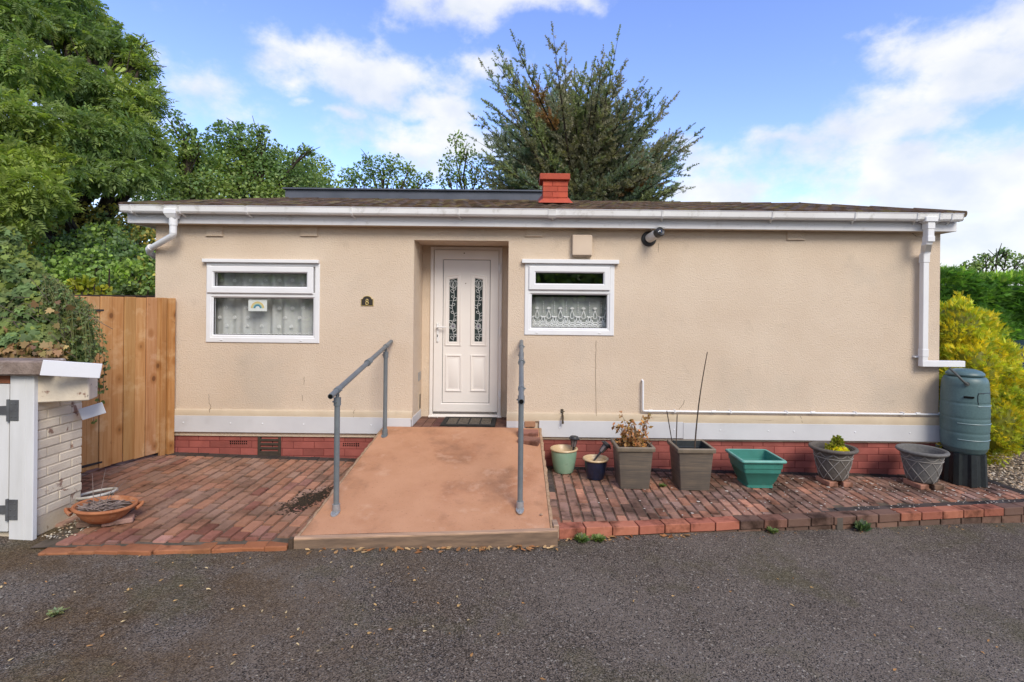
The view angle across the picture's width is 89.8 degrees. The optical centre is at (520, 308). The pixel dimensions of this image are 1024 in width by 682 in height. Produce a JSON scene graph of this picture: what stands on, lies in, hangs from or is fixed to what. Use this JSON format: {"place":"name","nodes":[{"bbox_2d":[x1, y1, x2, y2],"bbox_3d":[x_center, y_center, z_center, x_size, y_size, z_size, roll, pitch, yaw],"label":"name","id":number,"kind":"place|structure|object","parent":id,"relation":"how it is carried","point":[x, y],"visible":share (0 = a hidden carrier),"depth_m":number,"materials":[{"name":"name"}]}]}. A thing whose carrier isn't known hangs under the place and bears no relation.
{"place":"outdoors","nodes":[
{"label":"outdoors","id":0,"kind":"place"},
{"bbox_2d":[98,430,122,452],"bbox_3d":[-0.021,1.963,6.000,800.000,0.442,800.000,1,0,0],"label":"ground","id":1,"kind":"structure","parent":0,"point":[122,440],"depth_m":6.81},
{"bbox_2d":[0,358,105,535],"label":"garden wall","id":2,"kind":"structure","parent":1,"relation":"on","point":[66,388],"depth_m":3.96,"materials":[{"name":"white brick"}]},
{"bbox_2d":[0,375,37,539],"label":"door frame","id":3,"kind":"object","parent":2,"relation":"attached to","point":[18,447],"depth_m":3.81,"materials":[{"name":"paint"}]},
{"bbox_2d":[0,383,9,531],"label":"door panel","id":4,"kind":"structure","parent":3,"relation":"in","point":[4,388],"depth_m":3.81,"materials":[{"name":"white paint"}]},
{"bbox_2d":[0,226,111,362],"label":"ivy","id":5,"kind":"object","parent":2,"relation":"on","point":[22,312],"visible":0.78,"depth_m":4.21,"materials":[{"name":"green plant"}]},
{"bbox_2d":[37,271,110,367],"bbox_3d":[-3.757,0.087,4.263,0.737,0.831,0.404,1,0,0],"label":"trailing plant","id":6,"kind":"object","parent":5,"relation":"hanging from","point":[67,296],"visible":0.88,"depth_m":4.24,"materials":[{"name":"green plant"}]},
{"bbox_2d":[91,378,104,423],"bbox_3d":[-3.787,0.817,4.600,0.119,0.430,0.081,1,0,0],"label":"hanging tendril","id":7,"kind":"object","parent":5,"relation":"hanging from","point":[97,400],"visible":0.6,"depth_m":4.60,"materials":[{"name":"green plant"}]},
{"bbox_2d":[98,346,110,393],"bbox_3d":[-3.732,0.549,4.593,0.093,0.428,0.079,1,0,0],"label":"hanging tendril","id":8,"kind":"object","parent":5,"relation":"hanging from","point":[102,375],"visible":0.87,"depth_m":4.60,"materials":[{"name":"green plant"}]},
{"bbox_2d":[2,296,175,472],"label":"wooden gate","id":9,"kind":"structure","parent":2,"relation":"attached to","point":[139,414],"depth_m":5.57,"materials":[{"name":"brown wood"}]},
{"bbox_2d":[1,201,155,281],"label":"browned shrub","id":10,"kind":"object","parent":1,"relation":"on","point":[138,233],"visible":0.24,"depth_m":10.01,"materials":[{"name":"green plant"}]},
{"bbox_2d":[63,269,115,294],"bbox_3d":[-6.520,0.542,7.764,0.699,2.313,0.499,1,0,-31],"label":"yellow shrub","id":11,"kind":"object","parent":1,"relation":"on","point":[84,285],"visible":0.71,"depth_m":7.69,"materials":[{"name":"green plant"}]},
{"bbox_2d":[0,0,181,264],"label":"feathery tree","id":12,"kind":"object","parent":1,"relation":"on","point":[81,137],"visible":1,"depth_m":9.42,"materials":[{"name":"green plant"}]},
{"bbox_2d":[27,221,155,294],"bbox_3d":[-10.314,-0.303,12.483,5.240,3.910,2.337,1,0,0],"label":"evergreen screen","id":13,"kind":"object","parent":1,"relation":"on","point":[137,241],"visible":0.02,"depth_m":12.21,"materials":[{"name":"green plant"}]},
{"bbox_2d":[31,220,155,294],"bbox_3d":[-7.321,0.027,8.948,2.253,3.303,1.675,1,0,0],"label":"shrub","id":14,"kind":"object","parent":1,"relation":"on","point":[68,266],"visible":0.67,"depth_m":8.72,"materials":[{"name":"green plant"}]},
{"bbox_2d":[122,255,155,294],"bbox_3d":[-6.378,0.371,8.738,0.785,2.666,0.654,1,0,35],"label":"olive shrub","id":15,"kind":"object","parent":1,"relation":"on","point":[146,290],"visible":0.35,"depth_m":8.66,"materials":[{"name":"green plant"}]},
{"bbox_2d":[129,108,235,201],"bbox_3d":[-9.523,-1.896,14.242,2.166,7.441,2.746,1,0,39],"label":"broadleaf tree","id":16,"kind":"object","parent":1,"relation":"on","point":[195,183],"visible":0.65,"depth_m":14.36,"materials":[{"name":"green plant"}]},
{"bbox_2d":[149,139,343,198],"bbox_3d":[-9.540,-2.069,17.608,7.304,7.787,2.460,1,0,0],"label":"broadleaf tree","id":17,"kind":"object","parent":1,"relation":"on","point":[324,170],"visible":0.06,"depth_m":17.58,"materials":[{"name":"green plant"}]},
{"bbox_2d":[195,116,333,198],"bbox_3d":[-7.758,-1.992,15.426,4.249,7.667,2.209,1,0,0],"label":"broadleaf tree","id":18,"kind":"object","parent":1,"relation":"on","point":[254,183],"visible":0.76,"depth_m":15.30,"materials":[{"name":"green plant"}]},
{"bbox_2d":[332,149,433,188],"bbox_3d":[-5.570,-2.311,21.123,4.346,8.347,1.769,1,0,-12],"label":"broadleaf tree","id":19,"kind":"object","parent":1,"relation":"on","point":[390,168],"visible":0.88,"depth_m":20.95,"materials":[{"name":"green plant"}]},
{"bbox_2d":[435,130,494,188],"bbox_3d":[-1.981,-2.530,20.053,2.797,8.861,1.309,1,0,0],"label":"broadleaf tree","id":20,"kind":"object","parent":1,"relation":"on","point":[461,157],"visible":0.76,"depth_m":19.93,"materials":[{"name":"green plant"}]},
{"bbox_2d":[118,173,966,474],"bbox_3d":[0.273,0.096,7.992,9.672,4.014,4.517,1,0,0],"label":"mobile home","id":21,"kind":"object","parent":1,"relation":"on","point":[802,325],"visible":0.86,"depth_m":6.00,"materials":[{"name":"beige paint"}]},
{"bbox_2d":[202,259,319,342],"bbox_3d":[-3.017,-0.089,6.073,1.362,0.971,0.255,1,0,0],"label":"window","id":22,"kind":"structure","parent":21,"relation":"in","point":[291,291],"depth_m":6.01,"materials":[{"name":"white plastic"}]},
{"bbox_2d":[248,300,266,310],"bbox_3d":[-3.088,-0.040,6.031,0.220,0.135,0.004,1,0,0],"label":"rainbow picture","id":23,"kind":"object","parent":22,"relation":"attached to","point":[257,305],"visible":1,"depth_m":6.03},
{"bbox_2d":[361,296,373,305],"bbox_3d":[-1.791,-0.094,5.990,0.145,0.117,0.019,1,0,0],"label":"number plaque","id":24,"kind":"object","parent":21,"relation":"attached to","point":[367,300],"visible":1,"depth_m":5.99,"materials":[{"name":"black metal"}]},
{"bbox_2d":[432,419,443,425],"bbox_3d":[-0.974,1.367,6.195,0.120,0.006,0.370,1,0,0],"label":"floor tile","id":25,"kind":"object","parent":21,"relation":"on","point":[438,422],"visible":0.8,"depth_m":6.16,"materials":[{"name":"brick"}]},
{"bbox_2d":[428,246,502,417],"bbox_3d":[-0.697,0.322,6.523,0.932,2.216,0.175,1,0,0],"label":"door","id":26,"kind":"structure","parent":21,"relation":"in","point":[466,282],"depth_m":6.51,"materials":[{"name":"white plastic"}]},
{"bbox_2d":[440,417,496,426],"bbox_3d":[-0.619,1.363,6.205,0.640,0.022,0.450,1,0,0],"label":"doormat","id":27,"kind":"object","parent":21,"relation":"on","point":[469,421],"visible":1,"depth_m":6.15,"materials":[{"name":"black rubber"}]},
{"bbox_2d":[524,421,534,426],"bbox_3d":[0.106,1.341,5.980,0.130,0.070,0.036,1,0,-3],"label":"wedged brick","id":28,"kind":"object","parent":21,"relation":"attached to","point":[529,423],"visible":1,"depth_m":5.96,"materials":[{"name":"orange brick"}]},
{"bbox_2d":[522,259,618,335],"bbox_3d":[0.574,-0.131,6.056,1.126,0.882,0.222,1,0,0],"label":"window","id":29,"kind":"structure","parent":21,"relation":"in","point":[583,316],"depth_m":5.99,"materials":[{"name":"white plastic"}]},
{"bbox_2d":[641,226,664,245],"bbox_3d":[1.541,-0.834,5.890,0.166,0.214,0.308,1,0,-24],"label":"boiler flue","id":30,"kind":"object","parent":21,"relation":"attached to","point":[648,238],"visible":1,"depth_m":5.86,"materials":[{"name":"black plastic"}]},
{"bbox_2d":[465,21,705,200],"bbox_3d":[2.114,-4.090,18.952,8.342,12.267,7.466,1,0,0],"label":"cypress tree","id":31,"kind":"object","parent":1,"relation":"on","point":[594,148],"visible":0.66,"depth_m":17.71,"materials":[{"name":"green plant"}]},
{"bbox_2d":[940,263,1023,341],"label":"clipped hedge","id":32,"kind":"object","parent":1,"relation":"on","point":[996,291],"visible":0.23,"depth_m":10.61,"materials":[{"name":"green plant"}]},
{"bbox_2d":[958,243,1023,272],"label":"broadleaf tree","id":33,"kind":"object","parent":1,"relation":"on","point":[983,259],"visible":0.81,"depth_m":14.92,"materials":[{"name":"green plant"}]},
{"bbox_2d":[30,452,356,555],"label":"brick paving","id":34,"kind":"structure","parent":0,"point":[191,502],"depth_m":4.60,"materials":[{"name":"red brick"}]},
{"bbox_2d":[76,520,100,527],"bbox_3d":[-3.363,1.683,4.050,0.200,0.040,0.100,1,0,-17],"label":"brick foot","id":35,"kind":"object","parent":34,"relation":"on","point":[81,524],"visible":0.5,"depth_m":4.00},
{"bbox_2d":[42,515,135,538],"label":"paint flakes","id":36,"kind":"object","parent":34,"relation":"on","point":[66,531],"visible":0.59,"depth_m":3.91,"materials":[{"name":"white paint"}]},
{"bbox_2d":[101,514,134,526],"bbox_3d":[-3.203,1.685,4.090,0.200,0.040,0.100,1,0,-29],"label":"brick foot","id":37,"kind":"object","parent":34,"relation":"on","point":[129,518],"visible":0.68,"depth_m":4.07},
{"bbox_2d":[64,495,143,523],"bbox_3d":[-3.296,1.602,4.076,0.436,0.152,0.424,1,0,0],"label":"terracotta bowl","id":38,"kind":"object","parent":37,"relation":"on","point":[93,516],"visible":0.9,"depth_m":3.99,"materials":[{"name":"ceramic"}]},
{"bbox_2d":[76,487,117,500],"bbox_3d":[-3.591,1.618,4.350,0.292,0.166,0.290,1,0,0],"label":"pot ring","id":39,"kind":"object","parent":38,"relation":"on","point":[96,494],"visible":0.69,"depth_m":4.38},
{"bbox_2d":[68,469,134,513],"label":"dead twigs","id":40,"kind":"object","parent":38,"relation":"in","point":[100,505],"visible":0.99,"depth_m":4.08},
{"bbox_2d":[270,481,333,515],"bbox_3d":[-1.955,1.745,4.730,0.457,0.016,0.858,1,0,34],"label":"dirt patch","id":41,"kind":"object","parent":34,"relation":"on","point":[302,502],"visible":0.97,"depth_m":4.69,"materials":[{"name":"black soil"}]},
{"bbox_2d":[0,521,1023,681],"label":"road","id":42,"kind":"structure","parent":0,"point":[579,615],"depth_m":3.19,"materials":[{"name":"grey asphalt"}]},
{"bbox_2d":[46,607,69,616],"bbox_3d":[-2.677,1.745,2.957,0.098,0.028,0.084,1,0,0],"label":"weed","id":43,"kind":"object","parent":42,"relation":"on","point":[55,611],"visible":1,"depth_m":2.96,"materials":[{"name":"green plant"}]},
{"bbox_2d":[288,426,558,549],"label":"access ramp","id":44,"kind":"structure","parent":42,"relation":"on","point":[438,487],"depth_m":4.52,"materials":[{"name":"concrete"}]},
{"bbox_2d":[328,340,392,516],"bbox_3d":[-1.512,1.020,5.019,0.078,1.325,1.910,1,0,0],"label":"handrail","id":45,"kind":"object","parent":44,"relation":"on","point":[336,391],"visible":1,"depth_m":4.22,"materials":[{"name":"grey metal"}]},
{"bbox_2d":[516,339,525,513],"bbox_3d":[0.000,1.032,5.006,0.078,1.351,1.935,1,0,0],"label":"handrail","id":46,"kind":"object","parent":44,"relation":"on","point":[521,402],"visible":0.98,"depth_m":4.33,"materials":[{"name":"grey metal"}]},
{"bbox_2d":[523,429,537,436],"bbox_3d":[0.083,1.411,5.794,0.230,0.084,0.118,1,0,0],"label":"loose brick","id":47,"kind":"object","parent":44,"relation":"on","point":[531,432],"visible":0.56,"depth_m":5.75,"materials":[{"name":"red brick"}]},
{"bbox_2d":[523,436,540,445],"bbox_3d":[0.091,1.444,5.594,0.230,0.088,0.119,1,0,18],"label":"loose brick","id":48,"kind":"object","parent":44,"relation":"on","point":[530,440],"visible":0.7,"depth_m":5.55,"materials":[{"name":"red brick"}]},
{"bbox_2d":[0,554,996,681],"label":"scattered leaves","id":49,"kind":"object","parent":42,"relation":"on","point":[542,678],"visible":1,"depth_m":2.99,"materials":[{"name":"brown plant"}]},
{"bbox_2d":[573,532,589,542],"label":"weed","id":50,"kind":"object","parent":42,"relation":"on","point":[583,537],"visible":1,"depth_m":4.22,"materials":[{"name":"green plant"}]},
{"bbox_2d":[591,533,605,541],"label":"weed","id":51,"kind":"object","parent":42,"relation":"on","point":[598,537],"visible":1,"depth_m":4.23,"materials":[{"name":"green plant"}]},
{"bbox_2d":[305,524,1022,554],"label":"leaf litter","id":52,"kind":"object","parent":42,"relation":"on","point":[459,548],"visible":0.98,"depth_m":3.98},
{"bbox_2d":[768,526,778,533],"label":"weed","id":53,"kind":"object","parent":42,"relation":"on","point":[772,530],"visible":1,"depth_m":4.52,"materials":[{"name":"green plant"}]},
{"bbox_2d":[558,502,1023,538],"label":"kerb","id":54,"kind":"structure","parent":42,"relation":"on","point":[1012,512],"depth_m":4.66,"materials":[{"name":"brick"}]},
{"bbox_2d":[853,519,871,531],"bbox_3d":[3.100,1.971,4.667,0.158,0.095,0.127,1,0,17],"label":"weed","id":55,"kind":"object","parent":42,"relation":"on","point":[861,524],"visible":1,"depth_m":4.65,"materials":[{"name":"green plant"}]},
{"bbox_2d":[25,0,1023,284],"label":"sky","id":56,"kind":"structure","parent":0,"point":[886,103],"materials":[{"name":"blue"}]},
{"bbox_2d":[546,466,1023,522],"bbox_3d":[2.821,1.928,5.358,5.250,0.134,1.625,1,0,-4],"label":"brick pavement","id":57,"kind":"structure","parent":0,"point":[868,491],"depth_m":5.19,"materials":[{"name":"red brick"}]},
{"bbox_2d":[550,444,577,473],"bbox_3d":[0.487,1.702,5.800,0.316,0.270,0.316,1,0,0],"label":"green pot","id":58,"kind":"object","parent":57,"relation":"on","point":[563,458],"visible":0.97,"depth_m":5.70,"materials":[{"name":"ceramic"}]},
{"bbox_2d":[569,435,579,449],"bbox_3d":[0.607,1.544,5.830,0.128,0.209,0.128,1,0,0],"label":"solar light","id":59,"kind":"object","parent":58,"relation":"in","point":[574,438],"visible":0.96,"depth_m":5.81,"materials":[{"name":"black plastic"}]},
{"bbox_2d":[583,454,608,480],"bbox_3d":[0.817,1.734,5.600,0.286,0.225,0.286,1,0,0],"label":"blue pot","id":60,"kind":"object","parent":57,"relation":"on","point":[596,470],"visible":0.95,"depth_m":5.51,"materials":[{"name":"blue ceramic"}]},
{"bbox_2d":[593,441,610,460],"bbox_3d":[0.891,1.565,5.600,0.209,0.243,0.125,1,0,-29],"label":"solar light","id":61,"kind":"object","parent":60,"relation":"in","point":[605,446],"visible":0.98,"depth_m":5.60,"materials":[{"name":"black plastic"}]},
{"bbox_2d":[610,438,655,488],"bbox_3d":[1.178,1.636,5.440,0.398,0.438,0.398,1,0,0],"label":"square planter","id":62,"kind":"object","parent":57,"relation":"on","point":[632,466],"visible":0.85,"depth_m":5.28,"materials":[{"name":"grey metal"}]},
{"bbox_2d":[611,411,652,446],"bbox_3d":[1.189,1.365,5.435,0.444,0.536,0.296,1,0,0],"label":"dried plant","id":63,"kind":"object","parent":62,"relation":"on","point":[636,439],"visible":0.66,"depth_m":5.43,"materials":[{"name":"brown plant"}]},
{"bbox_2d":[667,439,715,489],"bbox_3d":[1.798,1.651,5.440,0.398,0.438,0.398,1,0,0],"label":"square planter","id":64,"kind":"object","parent":57,"relation":"on","point":[691,467],"visible":1,"depth_m":5.28,"materials":[{"name":"grey plastic"}]},
{"bbox_2d":[666,411,672,441],"bbox_3d":[1.632,1.326,5.614,0.010,0.397,0.147,1,0,-16],"label":"garden cane","id":65,"kind":"object","parent":64,"relation":"in","point":[669,426],"visible":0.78,"depth_m":5.62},
{"bbox_2d":[676,414,677,445],"bbox_3d":[1.690,1.358,5.574,0.011,0.424,0.069,1,0,27],"label":"garden cane","id":66,"kind":"object","parent":64,"relation":"in","point":[676,429],"visible":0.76,"depth_m":5.58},
{"bbox_2d":[694,352,707,447],"bbox_3d":[1.902,1.015,5.447,0.251,1.106,0.028,1,0,-41],"label":"garden cane","id":67,"kind":"object","parent":64,"relation":"in","point":[698,405],"visible":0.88,"depth_m":5.43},
{"bbox_2d":[725,449,786,487],"bbox_3d":[2.527,1.730,5.550,0.472,0.314,0.472,1,0,0],"label":"teal trough","id":68,"kind":"object","parent":57,"relation":"on","point":[757,468],"visible":1,"depth_m":5.40,"materials":[{"name":"plastic"}]},
{"bbox_2d":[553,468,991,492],"bbox_3d":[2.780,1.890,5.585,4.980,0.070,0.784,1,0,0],"label":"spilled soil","id":69,"kind":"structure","parent":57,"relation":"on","point":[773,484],"depth_m":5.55,"materials":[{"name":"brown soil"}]},
{"bbox_2d":[598,476,1020,514],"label":"lichen spots","id":70,"kind":"object","parent":57,"relation":"on","point":[852,497],"visible":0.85,"depth_m":5.32,"materials":[{"name":"beige"}]},
{"bbox_2d":[816,475,837,486],"bbox_3d":[3.341,1.882,5.610,0.100,0.052,0.230,1,0,-6],"label":"brick foot","id":71,"kind":"object","parent":57,"relation":"on","point":[829,483],"visible":0.88,"depth_m":5.54},
{"bbox_2d":[808,441,858,480],"bbox_3d":[3.428,1.681,5.640,0.478,0.352,0.478,1,0,0],"label":"lattice pot","id":72,"kind":"object","parent":71,"relation":"on","point":[838,468],"visible":0.96,"depth_m":5.51,"materials":[{"name":"grey stone"}]},
{"bbox_2d":[823,435,852,460],"bbox_3d":[3.420,1.508,5.604,0.382,0.254,0.284,1,0,0],"label":"yellow plant","id":73,"kind":"object","parent":72,"relation":"in","point":[837,442],"visible":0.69,"depth_m":5.60,"materials":[{"name":"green plant"}]},
{"bbox_2d":[837,480,852,486],"bbox_3d":[3.510,1.886,5.610,0.100,0.052,0.230,1,0,3],"label":"brick foot","id":74,"kind":"object","parent":57,"relation":"on","point":[846,483],"visible":0.52,"depth_m":5.50},
{"bbox_2d":[903,478,928,489],"bbox_3d":[4.300,1.905,5.590,0.100,0.052,0.230,1,0,-6],"label":"brick foot","id":75,"kind":"object","parent":57,"relation":"on","point":[921,486],"visible":0.9,"depth_m":5.53},
{"bbox_2d":[895,443,949,483],"bbox_3d":[4.387,1.705,5.620,0.478,0.352,0.478,1,0,0],"label":"lattice pot","id":76,"kind":"object","parent":75,"relation":"on","point":[922,463],"visible":1,"depth_m":5.51,"materials":[{"name":"grey stone"}]},
{"bbox_2d":[928,482,943,489],"bbox_3d":[4.470,1.909,5.590,0.100,0.052,0.230,1,0,3],"label":"brick foot","id":77,"kind":"object","parent":57,"relation":"on","point":[936,486],"visible":0.5,"depth_m":5.48},
{"bbox_2d":[939,367,991,487],"bbox_3d":[4.983,1.299,5.777,0.461,1.292,0.446,1,0,0],"label":"water butt","id":78,"kind":"object","parent":57,"relation":"on","point":[965,405],"visible":1,"depth_m":5.63,"materials":[{"name":"teal plastic"}]},
{"bbox_2d":[935,438,1023,491],"bbox_3d":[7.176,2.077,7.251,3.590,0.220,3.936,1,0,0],"label":"gravel","id":79,"kind":"structure","parent":0,"point":[1018,486],"depth_m":6.24,"materials":[{"name":"grey gravel"}]},
{"bbox_2d":[935,290,1023,467],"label":"golden conifer","id":80,"kind":"object","parent":79,"relation":"on","point":[970,337],"visible":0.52,"depth_m":6.65,"materials":[{"name":"yellow plant"}]},
{"bbox_2d":[1009,339,1023,369],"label":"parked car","id":81,"kind":"object","parent":79,"relation":"on","point":[1021,342],"visible":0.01,"depth_m":8.99,"materials":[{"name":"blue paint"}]}
]}

